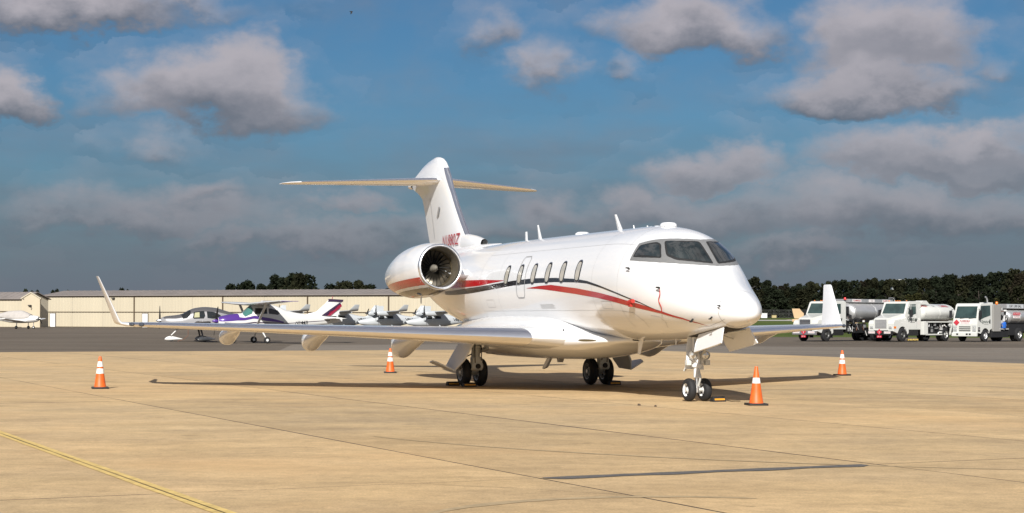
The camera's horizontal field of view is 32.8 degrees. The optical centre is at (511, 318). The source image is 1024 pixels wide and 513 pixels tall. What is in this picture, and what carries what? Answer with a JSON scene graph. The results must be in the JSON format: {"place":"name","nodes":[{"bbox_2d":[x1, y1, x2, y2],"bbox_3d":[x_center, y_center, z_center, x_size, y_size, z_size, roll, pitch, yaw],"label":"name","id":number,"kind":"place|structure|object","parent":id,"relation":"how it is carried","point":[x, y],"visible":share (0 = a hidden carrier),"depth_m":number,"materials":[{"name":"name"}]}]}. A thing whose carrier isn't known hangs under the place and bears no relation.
{"place":"outdoors","nodes":[
{"label":"outdoors","id":0,"kind":"place"},
{"bbox_2d":[0,350,1023,512],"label":"concrete apron","id":1,"kind":"object","parent":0,"point":[340,431],"visible":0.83,"depth_m":23.33,"materials":[{"name":"beige concrete"}]},
{"bbox_2d":[91,356,108,388],"bbox_3d":[-9.054,1.185,38.300,0.360,0.710,0.360,0,0,-17],"label":"traffic cone","id":2,"kind":"object","parent":1,"relation":"on","point":[100,383],"visible":1,"depth_m":38.22,"materials":[{"name":"plastic"}]},
{"bbox_2d":[384,348,396,372],"bbox_3d":[-3.494,1.204,50.000,0.360,0.710,0.360,0,0,-6],"label":"traffic cone","id":3,"kind":"object","parent":1,"relation":"on","point":[390,367],"visible":0.98,"depth_m":49.92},
{"bbox_2d":[446,381,459,385],"bbox_3d":[-1.384,1.516,40.732,0.300,0.099,0.147,0,0,-27],"label":"wheel chock","id":4,"kind":"object","parent":1,"relation":"on","point":[452,383],"visible":1,"depth_m":40.68,"materials":[{"name":"yellow"}]},
{"bbox_2d":[462,382,476,386],"bbox_3d":[-0.983,1.517,40.104,0.320,0.099,0.147,0,0,-21],"label":"wheel chock","id":5,"kind":"object","parent":1,"relation":"on","point":[469,384],"visible":1,"depth_m":40.06,"materials":[{"name":"yellow"}]},
{"bbox_2d":[96,157,845,400],"bbox_3d":[-0.218,-1.434,42.496,16.486,6.004,18.007,0,0,20],"label":"business jet","id":6,"kind":"object","parent":1,"relation":"on","point":[620,296],"visible":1,"depth_m":37.23,"materials":[{"name":"white paint"}]},
{"bbox_2d":[504,267,509,283],"bbox_3d":[-0.107,-0.984,39.692,0.095,0.379,0.202,0,0,-21],"label":"cabin window","id":7,"kind":"structure","parent":6,"relation":"in","point":[507,272],"depth_m":39.68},
{"bbox_2d":[517,266,522,282],"bbox_3d":[0.188,-0.984,38.922,0.095,0.380,0.202,0,0,-21],"label":"cabin window","id":8,"kind":"structure","parent":6,"relation":"in","point":[520,271],"depth_m":38.92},
{"bbox_2d":[531,265,536,281],"bbox_3d":[0.483,-0.983,38.151,0.095,0.380,0.202,0,0,-21],"label":"cabin window","id":9,"kind":"structure","parent":6,"relation":"in","point":[534,269],"depth_m":38.14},
{"bbox_2d":[545,264,550,281],"bbox_3d":[0.778,-0.982,37.381,0.095,0.380,0.202,0,0,-21],"label":"cabin window","id":10,"kind":"structure","parent":6,"relation":"in","point":[549,266],"depth_m":37.38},
{"bbox_2d":[560,263,565,280],"bbox_3d":[1.073,-0.981,36.611,0.095,0.380,0.202,0,0,-21],"label":"cabin window","id":11,"kind":"structure","parent":6,"relation":"in","point":[564,265],"depth_m":36.60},
{"bbox_2d":[575,262,581,279],"bbox_3d":[1.368,-0.980,35.840,0.095,0.380,0.202,0,0,-21],"label":"cabin window","id":12,"kind":"structure","parent":6,"relation":"in","point":[579,265],"depth_m":35.83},
{"bbox_2d":[607,381,620,384],"bbox_3d":[2.431,1.528,41.423,0.300,0.099,0.147,0,0,-24],"label":"wheel chock","id":13,"kind":"object","parent":1,"relation":"on","point":[614,383],"visible":1,"depth_m":41.37,"materials":[{"name":"yellow"}]},
{"bbox_2d":[710,396,725,401],"bbox_3d":[3.927,1.533,33.215,0.280,0.099,0.147,0,0,-27],"label":"wheel chock","id":14,"kind":"object","parent":1,"relation":"on","point":[718,399],"visible":1,"depth_m":33.16,"materials":[{"name":"yellow"}]},
{"bbox_2d":[744,366,767,405],"bbox_3d":[4.466,1.230,31.850,0.360,0.710,0.360,0,0,-9],"label":"traffic cone","id":15,"kind":"object","parent":1,"relation":"on","point":[756,398],"visible":1,"depth_m":31.77,"materials":[{"name":"plastic"}]},
{"bbox_2d":[833,350,850,375],"bbox_3d":[9.286,1.246,49.000,0.360,0.710,0.360,0,0,-29],"label":"traffic cone","id":16,"kind":"object","parent":1,"relation":"on","point":[842,369],"visible":1,"depth_m":48.92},
{"bbox_2d":[0,327,1023,351],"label":"asphalt apron","id":17,"kind":"object","parent":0,"point":[72,339],"visible":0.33,"depth_m":118.23,"materials":[{"name":"asphalt"}]},
{"bbox_2d":[0,310,45,328],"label":"covered plane","id":18,"kind":"object","parent":17,"relation":"on","point":[19,316],"visible":1,"depth_m":232.93,"materials":[{"name":"fabric"}]},
{"bbox_2d":[0,292,50,326],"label":"gabled hangar","id":19,"kind":"structure","parent":17,"relation":"on","point":[34,303],"depth_m":266.93,"materials":[{"name":"beige metal"}]},
{"bbox_2d":[0,312,21,326],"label":"door panel","id":20,"kind":"structure","parent":19,"relation":"in","point":[2,324],"depth_m":267.29,"materials":[{"name":"beige metal"}]},
{"bbox_2d":[0,300,21,310],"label":"door panel","id":21,"kind":"structure","parent":19,"relation":"in","point":[5,305],"depth_m":267.10,"materials":[{"name":"beige metal"}]},
{"bbox_2d":[156,301,270,341],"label":"wing plane","id":22,"kind":"object","parent":17,"relation":"on","point":[202,315],"visible":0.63,"depth_m":114.36,"materials":[{"name":"silver metal"}]},
{"bbox_2d":[45,289,460,326],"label":"long hangar","id":23,"kind":"structure","parent":17,"relation":"on","point":[84,308],"depth_m":272.17,"materials":[{"name":"beige metal"}]},
{"bbox_2d":[50,313,55,326],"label":"door","id":24,"kind":"structure","parent":23,"relation":"in","point":[52,316],"depth_m":282.83,"materials":[{"name":"white paint"}]},
{"bbox_2d":[48,312,71,326],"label":"door panel","id":25,"kind":"structure","parent":23,"relation":"in","point":[62,318],"depth_m":282.18,"materials":[{"name":"beige metal"}]},
{"bbox_2d":[48,297,71,311],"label":"door panel","id":26,"kind":"structure","parent":23,"relation":"in","point":[56,304],"depth_m":282.32,"materials":[{"name":"beige metal"}]},
{"bbox_2d":[73,312,102,326],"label":"door panel","id":27,"kind":"structure","parent":23,"relation":"in","point":[80,319],"depth_m":279.85,"materials":[{"name":"beige metal"}]},
{"bbox_2d":[73,297,102,311],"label":"door panel","id":28,"kind":"structure","parent":23,"relation":"in","point":[80,304],"depth_m":279.85,"materials":[{"name":"beige metal"}]},
{"bbox_2d":[103,312,132,326],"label":"door panel","id":29,"kind":"structure","parent":23,"relation":"in","point":[108,321],"depth_m":277.26,"materials":[{"name":"beige metal"}]},
{"bbox_2d":[103,297,132,311],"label":"door panel","id":30,"kind":"structure","parent":23,"relation":"in","point":[120,304],"depth_m":276.99,"materials":[{"name":"beige metal"}]},
{"bbox_2d":[142,313,148,321],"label":"door","id":31,"kind":"structure","parent":23,"relation":"in","point":[144,315],"depth_m":274.63,"materials":[{"name":"white paint"}]},
{"bbox_2d":[135,312,162,321],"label":"door panel","id":32,"kind":"structure","parent":23,"relation":"in","point":[152,316],"depth_m":274.40,"materials":[{"name":"beige metal"}]},
{"bbox_2d":[135,297,162,311],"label":"door panel","id":33,"kind":"structure","parent":23,"relation":"in","point":[142,304],"depth_m":274.57,"materials":[{"name":"beige metal"}]},
{"bbox_2d":[164,312,184,316],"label":"door panel","id":34,"kind":"structure","parent":23,"relation":"in","point":[165,313],"depth_m":272.56,"materials":[{"name":"beige metal"}]},
{"bbox_2d":[164,297,192,311],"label":"door panel","id":35,"kind":"structure","parent":23,"relation":"in","point":[171,304],"depth_m":272.10,"materials":[{"name":"beige metal"}]},
{"bbox_2d":[193,297,221,308],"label":"door panel","id":36,"kind":"structure","parent":23,"relation":"in","point":[214,302],"depth_m":269.58,"materials":[{"name":"beige metal"}]},
{"bbox_2d":[223,296,263,311],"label":"door panel","id":37,"kind":"structure","parent":23,"relation":"in","point":[227,307],"depth_m":267.10,"materials":[{"name":"beige metal"}]},
{"bbox_2d":[265,296,306,311],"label":"door panel","id":38,"kind":"structure","parent":23,"relation":"in","point":[302,300],"depth_m":262.76,"materials":[{"name":"beige metal"}]},
{"bbox_2d":[308,296,346,311],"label":"door panel","id":39,"kind":"structure","parent":23,"relation":"in","point":[316,302],"depth_m":260.53,"materials":[{"name":"beige metal"}]},
{"bbox_2d":[348,296,387,311],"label":"door panel","id":40,"kind":"structure","parent":23,"relation":"in","point":[365,303],"depth_m":256.99,"materials":[{"name":"beige metal"}]},
{"bbox_2d":[389,296,425,311],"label":"door panel","id":41,"kind":"structure","parent":23,"relation":"in","point":[395,302],"depth_m":254.12,"materials":[{"name":"beige metal"}]},
{"bbox_2d":[399,313,417,325],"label":"door panel","id":42,"kind":"structure","parent":23,"relation":"in","point":[405,314],"depth_m":253.93,"materials":[{"name":"beige metal"}]},
{"bbox_2d":[426,297,444,310],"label":"door panel","id":43,"kind":"structure","parent":23,"relation":"in","point":[429,302],"depth_m":252.14,"materials":[{"name":"beige metal"}]},
{"bbox_2d":[212,296,345,342],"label":"wing plane","id":44,"kind":"object","parent":17,"relation":"on","point":[264,312],"visible":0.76,"depth_m":108.31,"materials":[{"name":"purple paint"}]},
{"bbox_2d":[279,304,310,313],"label":"twin engine plane","id":45,"kind":"object","parent":17,"relation":"on","point":[306,307],"visible":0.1,"depth_m":182.97,"materials":[{"name":"grey paint"}]},
{"bbox_2d":[324,305,383,324],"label":"twin engine plane","id":46,"kind":"object","parent":17,"relation":"on","point":[351,319],"visible":0.31,"depth_m":186.93,"materials":[{"name":"grey paint"}]},
{"bbox_2d":[356,305,430,325],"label":"twin engine plane","id":47,"kind":"object","parent":17,"relation":"on","point":[387,318],"visible":0.71,"depth_m":186.49,"materials":[{"name":"grey paint"}]},
{"bbox_2d":[404,305,463,325],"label":"twin engine plane","id":48,"kind":"object","parent":17,"relation":"on","point":[434,318],"visible":0.69,"depth_m":186.49,"materials":[{"name":"grey paint"}]},
{"bbox_2d":[792,297,894,340],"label":"tank truck","id":49,"kind":"object","parent":17,"relation":"on","point":[856,315],"visible":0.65,"depth_m":128.53,"materials":[{"name":"white paint"}]},
{"bbox_2d":[867,300,954,341],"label":"tank truck","id":50,"kind":"object","parent":17,"relation":"on","point":[901,321],"visible":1,"depth_m":127.63,"materials":[{"name":"white paint"}]},
{"bbox_2d":[949,296,1023,341],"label":"cabover fuel truck","id":51,"kind":"object","parent":17,"relation":"on","point":[984,321],"visible":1,"depth_m":128.63,"materials":[{"name":"white paint"}]},
{"bbox_2d":[0,0,1023,297],"label":"sky","id":52,"kind":"structure","parent":0,"point":[145,144],"materials":[{"name":"blue"}]},
{"bbox_2d":[279,344,1023,363],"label":"taxilane","id":53,"kind":"structure","parent":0,"point":[1004,355],"depth_m":87.05,"materials":[{"name":"asphalt"}]},
{"bbox_2d":[751,318,1023,337],"bbox_3d":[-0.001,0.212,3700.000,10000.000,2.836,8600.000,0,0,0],"label":"ground","id":54,"kind":"structure","parent":0,"point":[789,334],"depth_m":292.28,"materials":[{"name":"green plant"}]},
{"bbox_2d":[225,283,235,289],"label":"tree","id":55,"kind":"object","parent":54,"relation":"on","point":[230,286],"visible":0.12,"depth_m":426.35,"materials":[{"name":"green plant"}]},
{"bbox_2d":[241,279,253,289],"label":"tree","id":56,"kind":"object","parent":54,"relation":"on","point":[247,284],"visible":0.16,"depth_m":409.05,"materials":[{"name":"green plant"}]},
{"bbox_2d":[256,283,266,289],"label":"tree","id":57,"kind":"object","parent":54,"relation":"on","point":[259,286],"visible":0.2,"depth_m":405.02,"materials":[{"name":"green plant"}]},
{"bbox_2d":[266,274,280,289],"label":"tree","id":58,"kind":"object","parent":54,"relation":"on","point":[273,284],"visible":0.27,"depth_m":423.54,"materials":[{"name":"green plant"}]},
{"bbox_2d":[277,277,286,289],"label":"tree","id":59,"kind":"object","parent":54,"relation":"on","point":[280,282],"visible":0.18,"depth_m":419.24,"materials":[{"name":"green plant"}]},
{"bbox_2d":[283,272,296,289],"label":"tree","id":60,"kind":"object","parent":54,"relation":"on","point":[290,276],"visible":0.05,"depth_m":412.83,"materials":[{"name":"green plant"}]},
{"bbox_2d":[285,272,308,289],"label":"tree","id":61,"kind":"object","parent":54,"relation":"on","point":[299,283],"visible":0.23,"depth_m":397.50,"materials":[{"name":"green plant"}]},
{"bbox_2d":[303,274,318,288],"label":"tree","id":62,"kind":"object","parent":54,"relation":"on","point":[310,283],"visible":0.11,"depth_m":405.12,"materials":[{"name":"green plant"}]},
{"bbox_2d":[333,281,346,288],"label":"tree","id":63,"kind":"object","parent":54,"relation":"on","point":[341,285],"visible":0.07,"depth_m":398.73,"materials":[{"name":"green plant"}]},
{"bbox_2d":[342,280,353,288],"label":"tree","id":64,"kind":"object","parent":54,"relation":"on","point":[349,284],"visible":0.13,"depth_m":407.75,"materials":[{"name":"green plant"}]},
{"bbox_2d":[353,279,362,288],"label":"tree","id":65,"kind":"object","parent":54,"relation":"on","point":[358,282],"visible":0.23,"depth_m":407.84,"materials":[{"name":"green plant"}]},
{"bbox_2d":[356,283,369,288],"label":"tree","id":66,"kind":"object","parent":54,"relation":"on","point":[361,286],"visible":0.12,"depth_m":404.77,"materials":[{"name":"green plant"}]},
{"bbox_2d":[750,276,763,296],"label":"tree","id":67,"kind":"object","parent":54,"relation":"on","point":[755,281],"visible":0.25,"depth_m":593.07,"materials":[{"name":"green plant"}]},
{"bbox_2d":[753,290,769,314],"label":"tree","id":68,"kind":"object","parent":54,"relation":"on","point":[761,299],"visible":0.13,"depth_m":570.18,"materials":[{"name":"green plant"}]},
{"bbox_2d":[761,280,771,295],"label":"tree","id":69,"kind":"object","parent":54,"relation":"on","point":[767,283],"visible":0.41,"depth_m":593.26,"materials":[{"name":"green plant"}]},
{"bbox_2d":[762,287,784,317],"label":"tree","id":70,"kind":"object","parent":54,"relation":"on","point":[770,290],"visible":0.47,"depth_m":574.05,"materials":[{"name":"green plant"}]},
{"bbox_2d":[764,289,794,316],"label":"tree","id":71,"kind":"object","parent":54,"relation":"on","point":[782,299],"visible":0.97,"depth_m":568.15,"materials":[{"name":"green plant"}]},
{"bbox_2d":[782,290,796,316],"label":"tree","id":72,"kind":"object","parent":54,"relation":"on","point":[786,294],"visible":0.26,"depth_m":578.91,"materials":[{"name":"green plant"}]},
{"bbox_2d":[787,287,799,316],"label":"tree","id":73,"kind":"object","parent":54,"relation":"on","point":[792,292],"visible":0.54,"depth_m":579.92,"materials":[{"name":"green plant"}]},
{"bbox_2d":[789,289,813,316],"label":"tree","id":74,"kind":"object","parent":54,"relation":"on","point":[801,293],"visible":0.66,"depth_m":578.27,"materials":[{"name":"green plant"}]},
{"bbox_2d":[796,287,814,308],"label":"tree","id":75,"kind":"object","parent":54,"relation":"on","point":[810,292],"visible":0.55,"depth_m":578.96,"materials":[{"name":"green plant"}]},
{"bbox_2d":[804,290,822,308],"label":"tree","id":76,"kind":"object","parent":54,"relation":"on","point":[820,293],"visible":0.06,"depth_m":577.25,"materials":[{"name":"green plant"}]},
{"bbox_2d":[812,283,819,296],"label":"tree","id":77,"kind":"object","parent":54,"relation":"on","point":[815,286],"visible":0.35,"depth_m":635.10,"materials":[{"name":"green plant"}]},
{"bbox_2d":[788,309,850,333],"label":"wing plane","id":78,"kind":"object","parent":54,"relation":"on","point":[798,313],"visible":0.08,"depth_m":183.31,"materials":[{"name":"beige paint"}]},
{"bbox_2d":[831,280,837,292],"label":"tree","id":79,"kind":"object","parent":54,"relation":"on","point":[834,285],"visible":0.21,"depth_m":629.73,"materials":[{"name":"green plant"}]},
{"bbox_2d":[834,279,853,297],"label":"tree","id":80,"kind":"object","parent":54,"relation":"on","point":[842,285],"visible":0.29,"depth_m":586.38,"materials":[{"name":"green plant"}]},
{"bbox_2d":[847,280,860,292],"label":"tree","id":81,"kind":"object","parent":54,"relation":"on","point":[854,286],"visible":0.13,"depth_m":587.43,"materials":[{"name":"green plant"}]},
{"bbox_2d":[855,286,874,298],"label":"tree","id":82,"kind":"object","parent":54,"relation":"on","point":[862,290],"visible":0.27,"depth_m":572.30,"materials":[{"name":"green plant"}]},
{"bbox_2d":[865,288,881,299],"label":"tree","id":83,"kind":"object","parent":54,"relation":"on","point":[871,292],"visible":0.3,"depth_m":571.11,"materials":[{"name":"green plant"}]},
{"bbox_2d":[867,277,880,297],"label":"tree","id":84,"kind":"object","parent":54,"relation":"on","point":[874,281],"visible":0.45,"depth_m":603.09,"materials":[{"name":"green plant"}]},
{"bbox_2d":[876,279,886,298],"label":"tree","id":85,"kind":"object","parent":54,"relation":"on","point":[880,284],"visible":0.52,"depth_m":603.76,"materials":[{"name":"green plant"}]},
{"bbox_2d":[879,279,892,298],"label":"tree","id":86,"kind":"object","parent":54,"relation":"on","point":[885,289],"visible":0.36,"depth_m":599.69,"materials":[{"name":"green plant"}]},
{"bbox_2d":[887,279,904,300],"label":"tree","id":87,"kind":"object","parent":54,"relation":"on","point":[897,288],"visible":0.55,"depth_m":584.61,"materials":[{"name":"green plant"}]},
{"bbox_2d":[899,279,906,295],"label":"tree","id":88,"kind":"object","parent":54,"relation":"on","point":[903,283],"visible":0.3,"depth_m":629.05,"materials":[{"name":"green plant"}]},
{"bbox_2d":[894,278,911,298],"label":"tree","id":89,"kind":"object","parent":54,"relation":"on","point":[907,281],"visible":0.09,"depth_m":635.29,"materials":[{"name":"green plant"}]},
{"bbox_2d":[904,294,914,300],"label":"tree","id":90,"kind":"object","parent":54,"relation":"on","point":[908,298],"visible":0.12,"depth_m":576.05,"materials":[{"name":"green plant"}]},
{"bbox_2d":[903,278,918,300],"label":"tree","id":91,"kind":"object","parent":54,"relation":"on","point":[913,286],"visible":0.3,"depth_m":612.40,"materials":[{"name":"green plant"}]},
{"bbox_2d":[912,292,922,300],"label":"tree","id":92,"kind":"object","parent":54,"relation":"on","point":[916,296],"visible":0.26,"depth_m":568.18,"materials":[{"name":"green plant"}]},
{"bbox_2d":[917,278,932,295],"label":"tree","id":93,"kind":"object","parent":54,"relation":"on","point":[922,283],"visible":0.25,"depth_m":610.58,"materials":[{"name":"green plant"}]},
{"bbox_2d":[918,293,931,303],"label":"tree","id":94,"kind":"object","parent":54,"relation":"on","point":[925,296],"visible":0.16,"depth_m":567.87,"materials":[{"name":"green plant"}]},
{"bbox_2d":[924,275,950,297],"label":"tree","id":95,"kind":"object","parent":54,"relation":"on","point":[935,281],"visible":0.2,"depth_m":592.61,"materials":[{"name":"green plant"}]},
{"bbox_2d":[930,285,951,305],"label":"tree","id":96,"kind":"object","parent":54,"relation":"on","point":[942,292],"visible":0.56,"depth_m":573.73,"materials":[{"name":"green plant"}]},
{"bbox_2d":[941,274,957,300],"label":"tree","id":97,"kind":"object","parent":54,"relation":"on","point":[947,283],"visible":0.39,"depth_m":601.06,"materials":[{"name":"green plant"}]},
{"bbox_2d":[948,299,956,317],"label":"tree","id":98,"kind":"object","parent":54,"relation":"on","point":[951,302],"visible":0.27,"depth_m":568.53,"materials":[{"name":"green plant"}]},
{"bbox_2d":[952,277,968,301],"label":"tree","id":99,"kind":"object","parent":54,"relation":"on","point":[960,287],"visible":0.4,"depth_m":603.72,"materials":[{"name":"green plant"}]},
{"bbox_2d":[955,296,965,303],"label":"tree","id":100,"kind":"object","parent":54,"relation":"on","point":[960,299],"visible":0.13,"depth_m":578.20,"materials":[{"name":"green plant"}]},
{"bbox_2d":[961,275,969,294],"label":"tree","id":101,"kind":"object","parent":54,"relation":"on","point":[964,278],"visible":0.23,"depth_m":637.01,"materials":[{"name":"green plant"}]},
{"bbox_2d":[958,274,981,299],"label":"tree","id":102,"kind":"object","parent":54,"relation":"on","point":[969,280],"visible":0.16,"depth_m":636.42,"materials":[{"name":"green plant"}]},
{"bbox_2d":[968,274,984,300],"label":"tree","id":103,"kind":"object","parent":54,"relation":"on","point":[978,280],"visible":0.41,"depth_m":619.84,"materials":[{"name":"green plant"}]},
{"bbox_2d":[979,276,989,291],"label":"tree","id":104,"kind":"object","parent":54,"relation":"on","point":[985,284],"visible":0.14,"depth_m":636.26,"materials":[{"name":"green plant"}]},
{"bbox_2d":[978,293,997,303],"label":"tree","id":105,"kind":"object","parent":54,"relation":"on","point":[990,298],"visible":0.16,"depth_m":570.21,"materials":[{"name":"green plant"}]},
{"bbox_2d":[983,272,998,297],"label":"tree","id":106,"kind":"object","parent":54,"relation":"on","point":[991,278],"visible":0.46,"depth_m":604.75,"materials":[{"name":"green plant"}]},
{"bbox_2d":[988,271,1009,297],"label":"tree","id":107,"kind":"object","parent":54,"relation":"on","point":[999,276],"visible":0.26,"depth_m":604.01,"materials":[{"name":"green plant"}]},
{"bbox_2d":[997,291,1011,303],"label":"tree","id":108,"kind":"object","parent":54,"relation":"on","point":[1002,296],"visible":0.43,"depth_m":573.57,"materials":[{"name":"green plant"}]},
{"bbox_2d":[996,268,1023,298],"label":"tree","id":109,"kind":"object","parent":54,"relation":"on","point":[1010,275],"visible":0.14,"depth_m":597.26,"materials":[{"name":"green plant"}]},
{"bbox_2d":[1007,272,1023,303],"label":"tree","id":110,"kind":"object","parent":54,"relation":"on","point":[1018,279],"visible":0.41,"depth_m":585.79,"materials":[{"name":"green plant"}]},
{"bbox_2d":[1011,285,1023,303],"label":"tree","id":111,"kind":"object","parent":54,"relation":"on","point":[1017,290],"visible":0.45,"depth_m":576.89,"materials":[{"name":"green plant"}]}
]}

